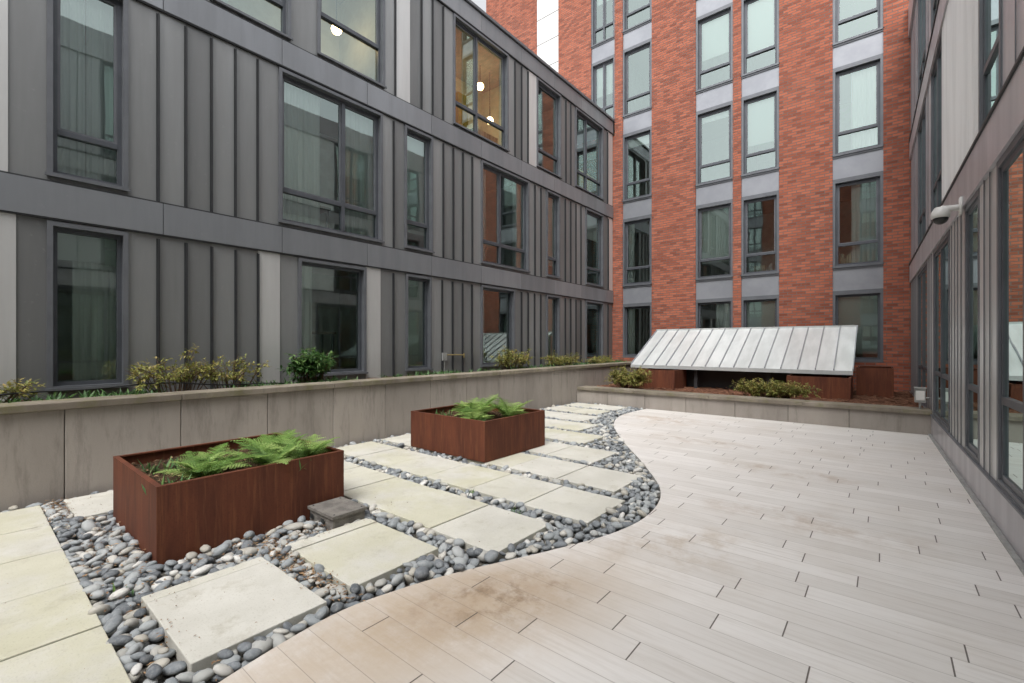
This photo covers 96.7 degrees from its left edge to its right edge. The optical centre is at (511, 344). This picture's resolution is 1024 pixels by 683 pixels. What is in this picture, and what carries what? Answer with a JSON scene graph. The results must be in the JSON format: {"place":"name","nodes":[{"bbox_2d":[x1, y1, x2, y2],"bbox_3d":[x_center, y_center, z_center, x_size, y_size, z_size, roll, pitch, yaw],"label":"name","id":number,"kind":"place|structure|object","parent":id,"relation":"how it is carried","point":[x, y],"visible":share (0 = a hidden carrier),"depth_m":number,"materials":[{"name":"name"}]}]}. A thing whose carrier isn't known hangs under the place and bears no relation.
{"place":"outdoors","nodes":[
{"label":"outdoors","id":0,"kind":"place"},
{"bbox_2d":[0,402,660,682],"bbox_3d":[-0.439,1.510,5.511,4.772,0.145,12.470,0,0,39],"label":"river pebbles","id":1,"kind":"object","parent":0,"point":[117,622],"visible":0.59,"depth_m":3.25,"materials":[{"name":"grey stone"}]},
{"bbox_2d":[113,432,343,564],"bbox_3d":[-2.524,1.260,4.098,1.362,0.560,1.402,0,0,39],"label":"corten planter box","id":2,"kind":"object","parent":1,"relation":"on","point":[175,521],"visible":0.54,"depth_m":3.59,"materials":[{"name":"metal"}]},
{"bbox_2d":[153,451,251,478],"bbox_3d":[-2.485,0.988,3.696,0.579,0.190,0.659,0,0,39],"label":"fern plant","id":3,"kind":"object","parent":2,"relation":"in","point":[211,468],"visible":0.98,"depth_m":3.67,"materials":[{"name":"green plant"}]},
{"bbox_2d":[182,443,229,465],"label":"fern plant","id":4,"kind":"object","parent":2,"relation":"in","point":[220,448],"visible":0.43,"depth_m":4.12,"materials":[{"name":"green plant"}]},
{"bbox_2d":[215,441,301,464],"bbox_3d":[-2.132,0.959,3.966,0.655,0.246,0.625,0,0,9],"label":"fern plant","id":5,"kind":"object","parent":2,"relation":"in","point":[263,457],"visible":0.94,"depth_m":3.94,"materials":[{"name":"green plant"}]},
{"bbox_2d":[233,429,309,455],"bbox_3d":[-2.263,0.966,4.322,0.781,0.233,0.662,0,0,39],"label":"fern plant","id":6,"kind":"object","parent":2,"relation":"in","point":[269,439],"visible":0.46,"depth_m":4.45,"materials":[{"name":"green plant"}]},
{"bbox_2d":[256,434,339,462],"bbox_3d":[-1.916,0.963,4.185,0.558,0.240,0.742,0,0,39],"label":"fern plant","id":7,"kind":"object","parent":2,"relation":"in","point":[305,451],"visible":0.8,"depth_m":4.21,"materials":[{"name":"green plant"}]},
{"bbox_2d":[6,445,627,680],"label":"leaf litter","id":8,"kind":"object","parent":1,"relation":"on","point":[264,545],"visible":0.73,"depth_m":3.11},
{"bbox_2d":[0,403,642,682],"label":"stone pavers","id":9,"kind":"object","parent":1,"relation":"on","point":[43,639],"visible":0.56,"depth_m":3.26,"materials":[{"name":"stone"}]},
{"bbox_2d":[111,409,524,594],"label":"weed tufts","id":10,"kind":"object","parent":9,"relation":"on","point":[156,468],"visible":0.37,"depth_m":3.85,"materials":[{"name":"green plant"}]},
{"bbox_2d":[411,402,544,462],"bbox_3d":[-0.496,1.226,6.676,1.472,0.513,1.302,0,0,39],"label":"corten planter box","id":11,"kind":"object","parent":9,"relation":"on","point":[497,436],"visible":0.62,"depth_m":6.18,"materials":[{"name":"metal"}]},
{"bbox_2d":[454,397,486,412],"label":"fern plant","id":12,"kind":"object","parent":11,"relation":"in","point":[461,403],"visible":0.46,"depth_m":6.87,"materials":[{"name":"green plant"}]},
{"bbox_2d":[449,394,501,416],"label":"fern plant","id":13,"kind":"object","parent":11,"relation":"in","point":[483,404],"visible":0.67,"depth_m":6.62,"materials":[{"name":"green plant"}]},
{"bbox_2d":[459,406,493,420],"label":"fern plant","id":14,"kind":"object","parent":11,"relation":"in","point":[477,413],"visible":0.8,"depth_m":6.23,"materials":[{"name":"green plant"}]},
{"bbox_2d":[488,397,531,416],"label":"fern plant","id":15,"kind":"object","parent":11,"relation":"in","point":[504,410],"visible":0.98,"depth_m":6.51,"materials":[{"name":"green plant"}]},
{"bbox_2d":[308,496,366,530],"bbox_3d":[-1.500,1.468,3.912,0.410,0.164,0.320,0,0,39],"label":"utility vault box","id":16,"kind":"object","parent":1,"relation":"on","point":[334,513],"visible":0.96,"depth_m":3.83,"materials":[{"name":"concrete"}]},
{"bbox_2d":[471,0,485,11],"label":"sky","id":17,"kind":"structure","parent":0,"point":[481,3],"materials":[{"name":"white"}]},
{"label":"ground","id":18,"kind":"structure","parent":0,"visible":0},
{"bbox_2d":[0,0,614,401],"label":"wall panels","id":19,"kind":"object","parent":18,"relation":"on","point":[216,250],"visible":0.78,"depth_m":6.98,"materials":[{"name":"grey metal"}]},
{"bbox_2d":[44,0,604,390],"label":"window frames","id":20,"kind":"structure","parent":19,"relation":"attached to","point":[119,144],"depth_m":8.38,"materials":[{"name":"grey metal"}]},
{"bbox_2d":[57,0,596,380],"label":"curtains","id":21,"kind":"object","parent":20,"relation":"attached to","point":[93,259],"visible":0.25,"depth_m":5.86,"materials":[{"name":"grey fabric"}]},
{"bbox_2d":[442,353,464,369],"bbox_3d":[-1.308,0.410,10.177,0.076,0.460,0.646,0,0,39],"label":"hose bib","id":22,"kind":"object","parent":19,"relation":"attached to","point":[444,356],"visible":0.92,"depth_m":9.98,"materials":[{"name":"grey metal"}]},
{"bbox_2d":[0,361,641,511],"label":"tall planter wall","id":23,"kind":"structure","parent":18,"relation":"on","point":[56,450],"depth_m":5.47,"materials":[{"name":"concrete"}]},
{"bbox_2d":[21,363,592,400],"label":"planter soil","id":24,"kind":"structure","parent":23,"relation":"in","point":[293,383],"depth_m":8.48,"materials":[{"name":"brown soil"}]},
{"bbox_2d":[0,378,45,402],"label":"nandina shrub","id":25,"kind":"object","parent":24,"relation":"on","point":[18,388],"visible":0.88,"depth_m":4.62,"materials":[{"name":"green plant"}]},
{"bbox_2d":[0,382,282,395],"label":"irrigation hose","id":26,"kind":"object","parent":24,"relation":"on","point":[132,385],"visible":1,"depth_m":5.20,"materials":[{"name":"black plastic"}]},
{"bbox_2d":[126,344,223,392],"bbox_3d":[-4.248,0.329,5.717,0.725,0.708,1.026,0,0,39],"label":"nandina shrub","id":27,"kind":"object","parent":24,"relation":"on","point":[145,377],"visible":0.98,"depth_m":5.70,"materials":[{"name":"green plant"}]},
{"bbox_2d":[188,354,270,388],"bbox_3d":[-3.869,0.382,6.220,0.646,0.524,1.077,0,0,39],"label":"nandina shrub","id":28,"kind":"object","parent":24,"relation":"on","point":[231,377],"visible":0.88,"depth_m":6.22,"materials":[{"name":"green plant"}]},
{"bbox_2d":[280,348,338,382],"bbox_3d":[-3.072,0.339,7.056,0.767,0.609,0.998,0,0,39],"label":"green shrub","id":29,"kind":"object","parent":24,"relation":"on","point":[312,367],"visible":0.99,"depth_m":6.92,"materials":[{"name":"green plant"}]},
{"bbox_2d":[0,359,631,402],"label":"groundcover plants","id":30,"kind":"object","parent":24,"relation":"on","point":[143,391],"visible":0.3,"depth_m":6.27,"materials":[{"name":"green plant"}]},
{"bbox_2d":[489,345,532,369],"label":"nandina shrub","id":31,"kind":"object","parent":24,"relation":"on","point":[521,359],"visible":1,"depth_m":10.72,"materials":[{"name":"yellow plant"}]},
{"bbox_2d":[540,350,582,365],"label":"nandina shrub","id":32,"kind":"object","parent":24,"relation":"on","point":[562,360],"visible":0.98,"depth_m":12.46,"materials":[{"name":"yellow plant"}]},
{"bbox_2d":[584,355,614,363],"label":"green shrub","id":33,"kind":"object","parent":24,"relation":"on","point":[603,359],"visible":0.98,"depth_m":13.91,"materials":[{"name":"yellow plant"}]},
{"bbox_2d":[57,0,597,381],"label":"interior and roof","id":34,"kind":"object","parent":18,"relation":"on","point":[334,310],"visible":0.2,"depth_m":9.93,"materials":[{"name":"glass"}]},
{"bbox_2d":[331,0,492,120],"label":"pendant lamps","id":35,"kind":"object","parent":34,"relation":"hanging from","point":[335,30],"visible":0.7,"depth_m":12.12,"materials":[{"name":"white glass"}]},
{"bbox_2d":[219,409,1023,682],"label":"deck","id":36,"kind":"structure","parent":18,"relation":"on","point":[747,550],"depth_m":2.75,"materials":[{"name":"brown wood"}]},
{"bbox_2d":[486,0,910,391],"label":"walls","id":37,"kind":"structure","parent":18,"relation":"on","point":[806,282],"depth_m":13.45,"materials":[{"name":"red brick"}]},
{"bbox_2d":[591,0,883,361],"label":"window frames","id":38,"kind":"structure","parent":37,"relation":"attached to","point":[877,62],"depth_m":13.57,"materials":[{"name":"grey metal"}]},
{"bbox_2d":[597,0,877,353],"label":"curtains","id":39,"kind":"object","parent":38,"relation":"attached to","point":[861,312],"visible":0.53,"depth_m":13.32,"materials":[{"name":"white fabric"}]},
{"bbox_2d":[595,0,877,357],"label":"interior and roof","id":40,"kind":"object","parent":18,"relation":"on","point":[715,140],"visible":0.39,"depth_m":16.10,"materials":[{"name":"glass"}]},
{"bbox_2d":[577,386,931,434],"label":"planter wall","id":41,"kind":"structure","parent":18,"relation":"on","point":[906,419],"depth_m":8.98,"materials":[{"name":"concrete"}]},
{"bbox_2d":[914,387,929,408],"bbox_3d":[6.921,0.907,7.690,0.200,0.365,0.170,0,0,39],"label":"outdoor outlet box","id":42,"kind":"object","parent":41,"relation":"on","point":[920,397],"visible":1,"depth_m":7.66,"materials":[{"name":"white plastic"}]},
{"bbox_2d":[598,383,923,407],"bbox_3d":[5.875,1.143,11.572,6.820,0.073,4.250,0,0,39],"label":"mulch bed","id":43,"kind":"object","parent":18,"relation":"on","point":[902,398],"visible":0.17,"depth_m":9.97,"materials":[{"name":"brown soil"}]},
{"bbox_2d":[604,365,651,388],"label":"nandina shrub","id":44,"kind":"object","parent":43,"relation":"on","point":[622,378],"visible":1,"depth_m":11.53,"materials":[{"name":"yellow plant"}]},
{"bbox_2d":[637,368,685,389],"bbox_3d":[4.040,0.915,12.268,1.002,0.510,0.902,0,0,39],"label":"corten planter box","id":45,"kind":"object","parent":43,"relation":"on","point":[673,379],"visible":0.88,"depth_m":11.87,"materials":[{"name":"metal"}]},
{"bbox_2d":[631,325,857,389],"bbox_3d":[5.973,0.340,12.126,5.110,1.640,1.970,0,0,39],"label":"sloped metal canopy","id":46,"kind":"object","parent":43,"relation":"on","point":[722,358],"visible":0.94,"depth_m":11.77,"materials":[{"name":"metal"}]},
{"bbox_2d":[729,378,822,398],"bbox_3d":[5.534,0.931,9.634,1.752,0.474,1.047,0,0,39],"label":"nandina shrub","id":47,"kind":"object","parent":43,"relation":"on","point":[771,389],"visible":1,"depth_m":9.49,"materials":[{"name":"green plant"}]},
{"bbox_2d":[787,374,852,399],"bbox_3d":[6.846,0.935,10.130,1.152,0.470,0.852,0,0,39],"label":"corten planter box","id":48,"kind":"object","parent":43,"relation":"on","point":[834,387],"visible":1,"depth_m":9.72,"materials":[{"name":"metal"}]},
{"bbox_2d":[856,366,893,397],"bbox_3d":[8.357,0.845,10.476,0.652,0.650,1.002,0,0,39],"label":"corten planter box","id":49,"kind":"object","parent":43,"relation":"on","point":[878,381],"visible":0.99,"depth_m":10.09,"materials":[{"name":"metal"}]},
{"bbox_2d":[908,0,1023,574],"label":"wall panels","id":50,"kind":"object","parent":18,"relation":"on","point":[971,155],"visible":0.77,"depth_m":4.96,"materials":[{"name":"metal"}]},
{"bbox_2d":[931,196,962,224],"bbox_3d":[4.840,-1.477,5.075,0.252,0.266,0.163,0,0,39],"label":"security camera","id":51,"kind":"object","parent":50,"relation":"attached to","point":[940,215],"visible":1,"depth_m":5.04,"materials":[{"name":"white plastic"}]},
{"bbox_2d":[917,0,1023,512],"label":"window frames","id":52,"kind":"structure","parent":50,"relation":"attached to","point":[1003,482],"depth_m":4.62,"materials":[{"name":"grey metal"}]},
{"bbox_2d":[920,0,1022,491],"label":"window glass","id":53,"kind":"object","parent":52,"relation":"in","point":[1014,315],"visible":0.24,"depth_m":3.92,"materials":[{"name":"clear glass"}]}
]}

